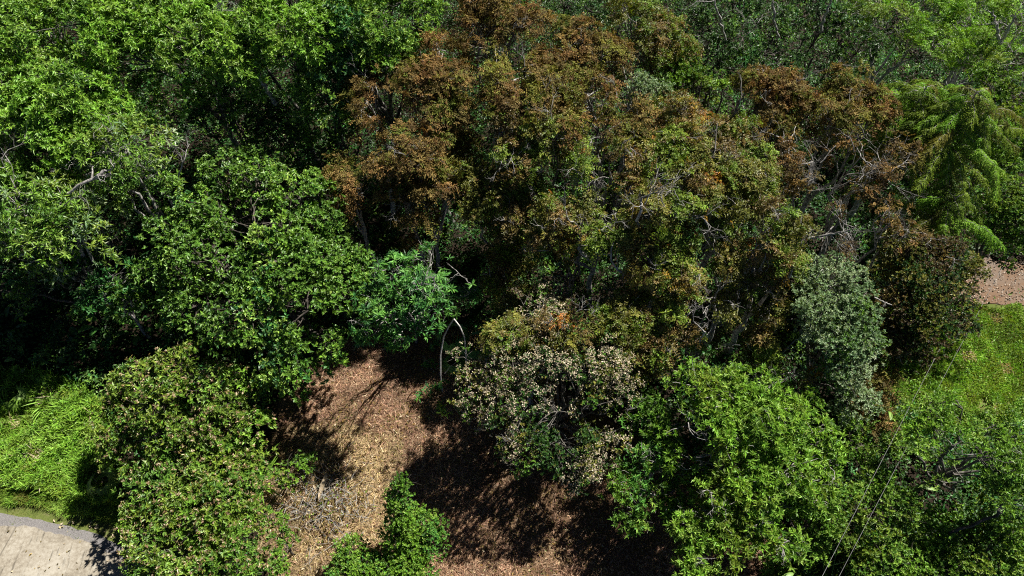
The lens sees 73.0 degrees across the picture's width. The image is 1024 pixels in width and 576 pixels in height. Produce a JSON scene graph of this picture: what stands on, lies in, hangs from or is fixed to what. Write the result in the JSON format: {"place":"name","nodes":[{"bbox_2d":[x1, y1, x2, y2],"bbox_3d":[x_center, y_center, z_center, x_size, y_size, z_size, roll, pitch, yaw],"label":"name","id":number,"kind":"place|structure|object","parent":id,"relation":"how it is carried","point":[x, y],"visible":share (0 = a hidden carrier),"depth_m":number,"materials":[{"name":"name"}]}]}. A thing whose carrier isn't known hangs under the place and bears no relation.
{"place":"outdoors","nodes":[
{"label":"outdoors","id":0,"kind":"place"},
{"bbox_2d":[0,361,123,507],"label":"tall grass","id":1,"kind":"structure","parent":0,"point":[37,463],"depth_m":24.93,"materials":[{"name":"green plant"}]},
{"bbox_2d":[0,525,142,575],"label":"concrete road","id":2,"kind":"structure","parent":0,"point":[16,559],"depth_m":23.03,"materials":[{"name":"beige concrete"}]},
{"bbox_2d":[0,0,1023,575],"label":"ground","id":3,"kind":"structure","parent":0,"point":[278,408],"depth_m":27.51,"materials":[{"name":"soil"}]},
{"bbox_2d":[0,383,32,412],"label":"fan palm","id":4,"kind":"object","parent":3,"relation":"on","point":[19,397],"visible":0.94,"depth_m":25.77,"materials":[{"name":"green plant"}]},
{"bbox_2d":[0,124,123,317],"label":"broadleaf tree","id":5,"kind":"object","parent":3,"relation":"on","point":[45,216],"visible":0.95,"depth_m":23.05,"materials":[{"name":"green plant"}]},
{"bbox_2d":[0,465,127,527],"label":"long grass","id":6,"kind":"structure","parent":3,"relation":"on","point":[22,495],"depth_m":23.96,"materials":[{"name":"green plant"}]},
{"bbox_2d":[0,223,137,322],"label":"understorey tree","id":7,"kind":"object","parent":3,"relation":"on","point":[21,282],"visible":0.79,"depth_m":25.14,"materials":[{"name":"green plant"}]},
{"bbox_2d":[0,513,149,575],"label":"curb","id":8,"kind":"object","parent":3,"relation":"on","point":[103,543],"visible":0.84,"depth_m":23.55,"materials":[{"name":"grey concrete"}]},
{"bbox_2d":[0,73,156,265],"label":"broadleaf tree","id":9,"kind":"object","parent":3,"relation":"on","point":[57,137],"visible":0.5,"depth_m":23.50,"materials":[{"name":"green plant"}]},
{"bbox_2d":[60,327,98,362],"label":"broadleaf plant","id":10,"kind":"object","parent":3,"relation":"on","point":[92,332],"visible":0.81,"depth_m":27.12,"materials":[{"name":"green plant"}]},
{"bbox_2d":[0,505,172,572],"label":"moss verge","id":11,"kind":"structure","parent":3,"relation":"on","point":[43,514],"depth_m":23.77,"materials":[{"name":"green plant"}]},
{"bbox_2d":[0,0,177,193],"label":"broadleaf tree","id":12,"kind":"object","parent":3,"relation":"on","point":[33,80],"visible":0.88,"depth_m":23.73,"materials":[{"name":"green plant"}]},
{"bbox_2d":[86,467,120,498],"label":"fan palm","id":13,"kind":"object","parent":3,"relation":"on","point":[112,478],"visible":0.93,"depth_m":24.07,"materials":[{"name":"green plant"}]},
{"bbox_2d":[78,305,131,343],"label":"broadleaf plant","id":14,"kind":"object","parent":3,"relation":"on","point":[85,327],"visible":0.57,"depth_m":27.46,"materials":[{"name":"green plant"}]},
{"bbox_2d":[70,251,153,338],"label":"understorey tree","id":15,"kind":"object","parent":3,"relation":"on","point":[115,296],"visible":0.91,"depth_m":25.00,"materials":[{"name":"green plant"}]},
{"bbox_2d":[51,112,198,274],"bbox_3d":[-13.789,-3.299,26.158,4.586,9.275,3.418,0,55,0],"label":"broadleaf tree","id":16,"kind":"object","parent":3,"relation":"on","point":[113,180],"visible":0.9,"depth_m":24.05,"materials":[{"name":"green plant"}]},
{"bbox_2d":[67,160,115,193],"bbox_3d":[-13.959,-3.727,23.014,1.745,0.850,1.050,0,55,0],"label":"bare limb","id":17,"kind":"object","parent":16,"relation":"attached to","point":[97,176],"visible":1,"depth_m":22.95,"materials":[{"name":"grey plant"}]},
{"bbox_2d":[87,0,269,177],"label":"broadleaf tree","id":18,"kind":"object","parent":3,"relation":"on","point":[163,22],"visible":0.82,"depth_m":24.63,"materials":[{"name":"green plant"}]},
{"bbox_2d":[84,338,276,473],"bbox_3d":[-10.801,4.345,23.630,6.283,4.638,4.386,0,55,0],"label":"flowering shrub","id":19,"kind":"object","parent":3,"relation":"on","point":[144,419],"visible":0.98,"depth_m":22.42,"materials":[{"name":"green plant"}]},
{"bbox_2d":[111,427,287,575],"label":"flowering shrub","id":20,"kind":"object","parent":3,"relation":"on","point":[181,496],"visible":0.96,"depth_m":20.80,"materials":[{"name":"green plant"}]},
{"bbox_2d":[162,62,299,195],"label":"understorey tree","id":21,"kind":"object","parent":3,"relation":"on","point":[194,113],"visible":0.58,"depth_m":27.46,"materials":[{"name":"green plant"}]},
{"bbox_2d":[131,143,385,407],"bbox_3d":[-8.982,-0.469,25.398,9.506,7.275,8.315,17,57,12],"label":"round crowned tree","id":22,"kind":"object","parent":3,"relation":"on","point":[276,298],"visible":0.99,"depth_m":23.43,"materials":[{"name":"green plant"}]},
{"bbox_2d":[245,505,300,575],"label":"round shrub","id":23,"kind":"object","parent":3,"relation":"on","point":[279,563],"visible":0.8,"depth_m":21.89,"materials":[{"name":"green plant"}]},
{"bbox_2d":[201,0,351,169],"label":"broadleaf tree","id":24,"kind":"object","parent":3,"relation":"on","point":[265,40],"visible":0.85,"depth_m":24.70,"materials":[{"name":"green plant"}]},
{"bbox_2d":[267,449,317,492],"bbox_3d":[-7.468,6.383,24.006,1.248,1.609,1.911,33,61,21],"label":"round shrub","id":25,"kind":"object","parent":3,"relation":"on","point":[304,457],"visible":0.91,"depth_m":23.72,"materials":[{"name":"green plant"}]},
{"bbox_2d":[239,95,361,220],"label":"understorey tree","id":26,"kind":"object","parent":3,"relation":"on","point":[319,164],"visible":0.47,"depth_m":27.20,"materials":[{"name":"green plant"}]},
{"bbox_2d":[280,63,381,213],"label":"broadleaf tree","id":27,"kind":"object","parent":3,"relation":"on","point":[311,90],"visible":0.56,"depth_m":26.14,"materials":[{"name":"green plant"}]},
{"bbox_2d":[319,149,374,268],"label":"tree","id":28,"kind":"object","parent":3,"relation":"on","point":[335,172],"visible":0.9,"depth_m":25.47,"materials":[{"name":"brown plant"}]},
{"bbox_2d":[260,440,442,573],"bbox_3d":[-5.793,7.451,23.827,6.772,0.757,4.881,0,55,0],"label":"brush","id":29,"kind":"object","parent":3,"relation":"on","point":[326,498],"depth_m":23.78,"materials":[{"name":"plant"}]},
{"bbox_2d":[322,532,388,575],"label":"round shrub","id":30,"kind":"object","parent":3,"relation":"on","point":[346,563],"visible":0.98,"depth_m":21.89,"materials":[{"name":"green plant"}]},
{"bbox_2d":[333,57,407,227],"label":"tree","id":31,"kind":"object","parent":3,"relation":"on","point":[364,82],"visible":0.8,"depth_m":25.48,"materials":[{"name":"brown plant"}]},
{"bbox_2d":[295,0,450,144],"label":"broadleaf tree","id":32,"kind":"object","parent":3,"relation":"on","point":[377,39],"visible":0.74,"depth_m":25.33,"materials":[{"name":"green plant"}]},
{"bbox_2d":[374,469,425,557],"bbox_3d":[-3.509,7.457,22.167,1.616,3.398,2.250,17,57,12],"label":"pointed shrub","id":33,"kind":"object","parent":3,"relation":"on","point":[399,506],"visible":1,"depth_m":21.68,"materials":[{"name":"green plant"}]},
{"bbox_2d":[351,118,458,275],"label":"tree","id":34,"kind":"object","parent":3,"relation":"on","point":[396,161],"visible":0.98,"depth_m":23.79,"materials":[{"name":"brown plant"}]},
{"bbox_2d":[373,549,440,575],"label":"round shrub","id":35,"kind":"object","parent":3,"relation":"on","point":[403,571],"visible":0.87,"depth_m":21.78,"materials":[{"name":"green plant"}]},
{"bbox_2d":[347,241,490,352],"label":"palmate leaf tree","id":36,"kind":"object","parent":3,"relation":"on","point":[420,306],"visible":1,"depth_m":22.09,"materials":[{"name":"green plant"}]},
{"bbox_2d":[391,506,451,575],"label":"round shrub","id":37,"kind":"object","parent":3,"relation":"on","point":[426,547],"visible":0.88,"depth_m":22.00,"materials":[{"name":"green plant"}]},
{"bbox_2d":[371,127,489,271],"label":"olive tree","id":38,"kind":"object","parent":3,"relation":"on","point":[434,191],"visible":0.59,"depth_m":24.74,"materials":[{"name":"green plant"}]},
{"bbox_2d":[386,28,488,224],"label":"tree","id":39,"kind":"object","parent":3,"relation":"on","point":[441,94],"visible":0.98,"depth_m":24.41,"materials":[{"name":"brown plant"}]},
{"bbox_2d":[434,323,470,352],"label":"fan palm","id":40,"kind":"object","parent":3,"relation":"on","point":[446,346],"visible":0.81,"depth_m":27.14,"materials":[{"name":"green plant"}]},
{"bbox_2d":[441,350,465,376],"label":"fan palm","id":41,"kind":"object","parent":3,"relation":"on","point":[445,366],"visible":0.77,"depth_m":26.73,"materials":[{"name":"green plant"}]},
{"bbox_2d":[455,325,491,360],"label":"fan palm","id":42,"kind":"object","parent":3,"relation":"on","point":[472,354],"visible":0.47,"depth_m":26.68,"materials":[{"name":"green plant"}]},
{"bbox_2d":[439,0,557,166],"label":"tree","id":43,"kind":"object","parent":3,"relation":"on","point":[486,18],"visible":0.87,"depth_m":25.64,"materials":[{"name":"brown plant"}]},
{"bbox_2d":[448,151,559,276],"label":"olive tree","id":44,"kind":"object","parent":3,"relation":"on","point":[513,211],"visible":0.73,"depth_m":24.25,"materials":[{"name":"green plant"}]},
{"bbox_2d":[476,211,546,318],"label":"olive tree","id":45,"kind":"object","parent":3,"relation":"on","point":[510,258],"visible":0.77,"depth_m":25.42,"materials":[{"name":"green plant"}]},
{"bbox_2d":[0,0,1023,575],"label":"undergrowth","id":46,"kind":"object","parent":3,"relation":"on","point":[462,274],"visible":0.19,"depth_m":29.77,"materials":[{"name":"green plant"}]},
{"bbox_2d":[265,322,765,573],"bbox_3d":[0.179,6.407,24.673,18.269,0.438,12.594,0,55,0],"label":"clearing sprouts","id":47,"kind":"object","parent":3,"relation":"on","point":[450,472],"visible":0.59,"depth_m":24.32,"materials":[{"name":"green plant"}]},
{"bbox_2d":[244,317,801,575],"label":"straw litter","id":48,"kind":"object","parent":3,"relation":"on","point":[456,524],"visible":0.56,"depth_m":24.40,"materials":[{"name":"brown plant"}]},
{"bbox_2d":[258,320,788,575],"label":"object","id":49,"kind":"object","parent":48,"relation":"on","point":[462,452],"visible":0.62,"depth_m":24.41,"materials":[{"name":"brown plant"}]},
{"bbox_2d":[470,35,584,158],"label":"olive tree","id":50,"kind":"object","parent":3,"relation":"on","point":[543,79],"visible":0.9,"depth_m":24.04,"materials":[{"name":"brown plant"}]},
{"bbox_2d":[474,304,595,404],"bbox_3d":[0.752,2.733,24.014,3.923,6.033,2.236,0,55,0],"label":"orange shrub","id":51,"kind":"object","parent":3,"relation":"on","point":[506,327],"visible":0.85,"depth_m":21.93,"materials":[{"name":"green plant"}]},
{"bbox_2d":[484,87,592,273],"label":"olive tree","id":52,"kind":"object","parent":3,"relation":"on","point":[533,144],"visible":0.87,"depth_m":23.52,"materials":[{"name":"green plant"}]},
{"bbox_2d":[445,263,645,499],"bbox_3d":[1.052,3.329,23.492,6.475,6.162,7.495,0,55,0],"label":"blossoming tree","id":53,"kind":"object","parent":3,"relation":"on","point":[587,435],"visible":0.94,"depth_m":21.79,"materials":[{"name":"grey plant"}]},
{"bbox_2d":[539,0,616,43],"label":"shaded tree","id":54,"kind":"object","parent":3,"relation":"on","point":[577,6],"visible":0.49,"depth_m":28.53,"materials":[{"name":"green plant"}]},
{"bbox_2d":[518,189,646,308],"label":"olive tree","id":55,"kind":"object","parent":3,"relation":"on","point":[608,234],"visible":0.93,"depth_m":22.46,"materials":[{"name":"green plant"}]},
{"bbox_2d":[533,12,639,201],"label":"tree","id":56,"kind":"object","parent":3,"relation":"on","point":[581,49],"visible":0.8,"depth_m":25.22,"materials":[{"name":"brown plant"}]},
{"bbox_2d":[548,65,668,261],"bbox_3d":[3.445,-4.084,26.656,4.525,9.464,3.866,0,55,0],"label":"olive tree","id":57,"kind":"object","parent":3,"relation":"on","point":[607,112],"visible":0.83,"depth_m":23.52,"materials":[{"name":"green plant"}]},
{"bbox_2d":[558,126,670,301],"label":"olive tree","id":58,"kind":"object","parent":3,"relation":"on","point":[633,162],"visible":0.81,"depth_m":22.62,"materials":[{"name":"green plant"}]},
{"bbox_2d":[572,285,697,394],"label":"olive tree","id":59,"kind":"object","parent":3,"relation":"on","point":[646,335],"visible":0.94,"depth_m":22.34,"materials":[{"name":"green plant"}]},
{"bbox_2d":[620,68,674,215],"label":"shaded tree","id":60,"kind":"object","parent":3,"relation":"on","point":[647,86],"visible":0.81,"depth_m":24.27,"materials":[{"name":"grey plant"}]},
{"bbox_2d":[591,0,706,168],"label":"shaded tree","id":61,"kind":"object","parent":3,"relation":"on","point":[654,50],"visible":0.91,"depth_m":26.63,"materials":[{"name":"green plant"}]},
{"bbox_2d":[597,386,702,538],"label":"rosette tree","id":62,"kind":"object","parent":3,"relation":"on","point":[652,409],"visible":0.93,"depth_m":21.77,"materials":[{"name":"green plant"}]},
{"bbox_2d":[618,156,683,251],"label":"leafless sapling","id":63,"kind":"object","parent":3,"relation":"on","point":[640,211],"visible":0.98,"depth_m":20.39,"materials":[{"name":"grey plant"}]},
{"bbox_2d":[614,212,749,313],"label":"olive tree","id":64,"kind":"object","parent":3,"relation":"on","point":[666,265],"visible":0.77,"depth_m":22.12,"materials":[{"name":"green plant"}]},
{"bbox_2d":[622,153,743,312],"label":"olive tree","id":65,"kind":"object","parent":3,"relation":"on","point":[691,204],"visible":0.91,"depth_m":21.76,"materials":[{"name":"green plant"}]},
{"bbox_2d":[630,88,742,272],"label":"olive tree","id":66,"kind":"object","parent":3,"relation":"on","point":[680,134],"visible":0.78,"depth_m":22.69,"materials":[{"name":"green plant"}]},
{"bbox_2d":[655,51,726,185],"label":"shaded tree","id":67,"kind":"object","parent":3,"relation":"on","point":[688,71],"visible":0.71,"depth_m":26.71,"materials":[{"name":"green plant"}]},
{"bbox_2d":[672,78,732,219],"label":"sapling","id":68,"kind":"object","parent":3,"relation":"on","point":[722,83],"visible":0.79,"depth_m":25.31,"materials":[{"name":"green plant"}]},
{"bbox_2d":[653,274,754,388],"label":"olive tree","id":69,"kind":"object","parent":3,"relation":"on","point":[736,312],"visible":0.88,"depth_m":22.27,"materials":[{"name":"green plant"}]},
{"bbox_2d":[677,0,771,110],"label":"shaded tree","id":70,"kind":"object","parent":3,"relation":"on","point":[730,49],"visible":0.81,"depth_m":28.20,"materials":[{"name":"green plant"}]},
{"bbox_2d":[696,110,785,288],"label":"olive tree","id":71,"kind":"object","parent":3,"relation":"on","point":[756,171],"visible":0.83,"depth_m":22.46,"materials":[{"name":"green plant"}]},
{"bbox_2d":[695,199,789,354],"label":"olive tree","id":72,"kind":"object","parent":3,"relation":"on","point":[735,257],"visible":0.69,"depth_m":22.09,"materials":[{"name":"green plant"}]},
{"bbox_2d":[657,355,849,575],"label":"rosette tree","id":73,"kind":"object","parent":3,"relation":"on","point":[752,477],"visible":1,"depth_m":20.26,"materials":[{"name":"green plant"}]},
{"bbox_2d":[709,62,827,242],"bbox_3d":[9.193,-4.742,27.126,3.719,9.494,3.075,14,56,9],"label":"tree","id":74,"kind":"object","parent":3,"relation":"on","point":[778,86],"visible":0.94,"depth_m":23.99,"materials":[{"name":"brown plant"}]},
{"bbox_2d":[716,290,826,403],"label":"olive tree","id":75,"kind":"object","parent":3,"relation":"on","point":[761,347],"visible":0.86,"depth_m":22.15,"materials":[{"name":"green plant"}]},
{"bbox_2d":[723,193,823,355],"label":"olive tree","id":76,"kind":"object","parent":3,"relation":"on","point":[779,231],"visible":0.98,"depth_m":21.34,"materials":[{"name":"green plant"}]},
{"bbox_2d":[721,1,834,129],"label":"shaded tree","id":77,"kind":"object","parent":3,"relation":"on","point":[766,47],"visible":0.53,"depth_m":28.12,"materials":[{"name":"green plant"}]},
{"bbox_2d":[735,109,838,289],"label":"bare tree","id":78,"kind":"object","parent":3,"relation":"on","point":[791,170],"visible":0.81,"depth_m":23.18,"materials":[{"name":"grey plant"}]},
{"bbox_2d":[779,454,869,569],"bbox_3d":[9.425,7.477,21.735,2.281,3.991,3.329,18,57,12],"label":"leafy shrub","id":79,"kind":"object","parent":3,"relation":"on","point":[828,530],"visible":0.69,"depth_m":20.52,"materials":[{"name":"green plant"}]},
{"bbox_2d":[783,0,889,156],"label":"shaded tree","id":80,"kind":"object","parent":3,"relation":"on","point":[818,6],"visible":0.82,"depth_m":27.84,"materials":[{"name":"green plant"}]},
{"bbox_2d":[783,250,892,429],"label":"grey leaf tree","id":81,"kind":"object","parent":3,"relation":"on","point":[848,306],"visible":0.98,"depth_m":21.39,"materials":[{"name":"green plant"}]},
{"bbox_2d":[786,58,903,238],"bbox_3d":[12.070,-4.460,27.246,3.298,8.896,3.579,26,59,17],"label":"tree","id":82,"kind":"object","parent":3,"relation":"on","point":[847,109],"visible":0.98,"depth_m":24.20,"materials":[{"name":"brown plant"}]},
{"bbox_2d":[803,128,926,282],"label":"bare tree","id":83,"kind":"object","parent":3,"relation":"on","point":[881,169],"visible":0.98,"depth_m":23.70,"materials":[{"name":"grey plant"}]},
{"bbox_2d":[830,406,913,466],"bbox_3d":[11.942,5.375,23.576,3.250,3.242,2.108,-11,56,-8],"label":"leafy shrub","id":84,"kind":"object","parent":3,"relation":"on","point":[866,448],"visible":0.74,"depth_m":22.74,"materials":[{"name":"green plant"}]},
{"bbox_2d":[797,188,948,335],"bbox_3d":[11.729,-0.514,24.857,4.485,7.979,2.480,-9,56,-7],"label":"bare tree","id":85,"kind":"object","parent":3,"relation":"on","point":[892,220],"visible":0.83,"depth_m":22.67,"materials":[{"name":"grey plant"}]},
{"bbox_2d":[843,357,905,446],"bbox_3d":[12.153,4.195,23.967,2.124,3.928,2.860,9,55,6],"label":"vine tangle","id":86,"kind":"object","parent":3,"relation":"on","point":[880,381],"visible":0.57,"depth_m":22.89,"materials":[{"name":"green plant"}]},
{"bbox_2d":[836,454,932,542],"bbox_3d":[11.314,7.313,22.078,2.525,3.598,2.765,-38,63,-23],"label":"leafy shrub","id":87,"kind":"object","parent":3,"relation":"on","point":[892,498],"visible":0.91,"depth_m":21.06,"materials":[{"name":"green plant"}]},
{"bbox_2d":[844,522,934,575],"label":"leafy shrub","id":88,"kind":"object","parent":3,"relation":"on","point":[871,565],"visible":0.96,"depth_m":20.56,"materials":[{"name":"green plant"}]},
{"bbox_2d":[759,390,1023,575],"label":"weeds","id":89,"kind":"object","parent":3,"relation":"on","point":[1011,408],"visible":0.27,"depth_m":23.80,"materials":[{"name":"green plant"}]},
{"bbox_2d":[835,80,966,236],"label":"tree","id":90,"kind":"object","parent":3,"relation":"on","point":[910,90],"visible":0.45,"depth_m":24.94,"materials":[{"name":"green plant"}]},
{"bbox_2d":[837,0,983,84],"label":"ferny tree","id":91,"kind":"object","parent":3,"relation":"on","point":[880,10],"visible":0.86,"depth_m":29.30,"materials":[{"name":"green plant"}]},
{"bbox_2d":[853,228,992,377],"bbox_3d":[13.866,1.248,24.385,4.478,6.647,4.686,0,55,0],"label":"dark olive tree","id":92,"kind":"object","parent":3,"relation":"on","point":[902,328],"visible":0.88,"depth_m":22.63,"materials":[{"name":"green plant"}]},
{"bbox_2d":[838,78,1023,250],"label":"feathery tree","id":93,"kind":"object","parent":3,"relation":"on","point":[980,122],"visible":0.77,"depth_m":24.12,"materials":[{"name":"green plant"}]},
{"bbox_2d":[894,514,977,575],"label":"leafy shrub","id":94,"kind":"object","parent":3,"relation":"on","point":[937,554],"visible":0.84,"depth_m":21.02,"materials":[{"name":"green plant"}]},
{"bbox_2d":[873,186,1006,298],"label":"feathery tree","id":95,"kind":"object","parent":3,"relation":"on","point":[954,216],"visible":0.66,"depth_m":24.29,"materials":[{"name":"green plant"}]},
{"bbox_2d":[875,300,1023,432],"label":"lawn grass","id":96,"kind":"structure","parent":3,"relation":"on","point":[1009,312],"depth_m":26.96,"materials":[{"name":"green plant"}]},
{"bbox_2d":[894,380,1023,517],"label":"leafy tree","id":97,"kind":"object","parent":3,"relation":"on","point":[1005,475],"visible":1,"depth_m":20.58,"materials":[{"name":"green plant"}]},
{"bbox_2d":[949,497,1022,534],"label":"bare limb","id":98,"kind":"object","parent":97,"relation":"attached to","point":[998,513],"visible":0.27,"depth_m":20.87,"materials":[{"name":"brown plant"}]},
{"bbox_2d":[923,0,1023,101],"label":"ferny tree","id":99,"kind":"object","parent":3,"relation":"on","point":[983,35],"visible":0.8,"depth_m":29.02,"materials":[{"name":"green plant"}]},
{"bbox_2d":[934,499,1023,575],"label":"leafy shrub","id":100,"kind":"object","parent":3,"relation":"on","point":[990,530],"visible":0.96,"depth_m":20.79,"materials":[{"name":"green plant"}]},
{"bbox_2d":[945,63,1023,217],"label":"bushy tree","id":101,"kind":"object","parent":3,"relation":"on","point":[999,155],"visible":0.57,"depth_m":26.98,"materials":[{"name":"green plant"}]},
{"bbox_2d":[960,173,1023,279],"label":"bushy tree","id":102,"kind":"object","parent":3,"relation":"on","point":[1007,207],"visible":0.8,"depth_m":24.79,"materials":[{"name":"green plant"}]},
{"bbox_2d":[819,412,936,527],"bbox_3d":[11.420,6.528,22.530,3.085,3.397,3.202,-18,57,-12],"label":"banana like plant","id":103,"kind":"object","parent":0,"point":[917,486],"visible":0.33,"depth_m":21.59,"materials":[{"name":"green plant"}]},
{"bbox_2d":[911,254,1023,305],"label":"dirt track","id":104,"kind":"structure","parent":0,"point":[1002,284],"depth_m":29.28,"materials":[{"name":"brown soil"}]},
{"bbox_2d":[914,255,1023,304],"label":"track stones","id":105,"kind":"object","parent":104,"relation":"on","point":[996,282],"visible":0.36,"depth_m":29.26,"materials":[{"name":"gravel"}]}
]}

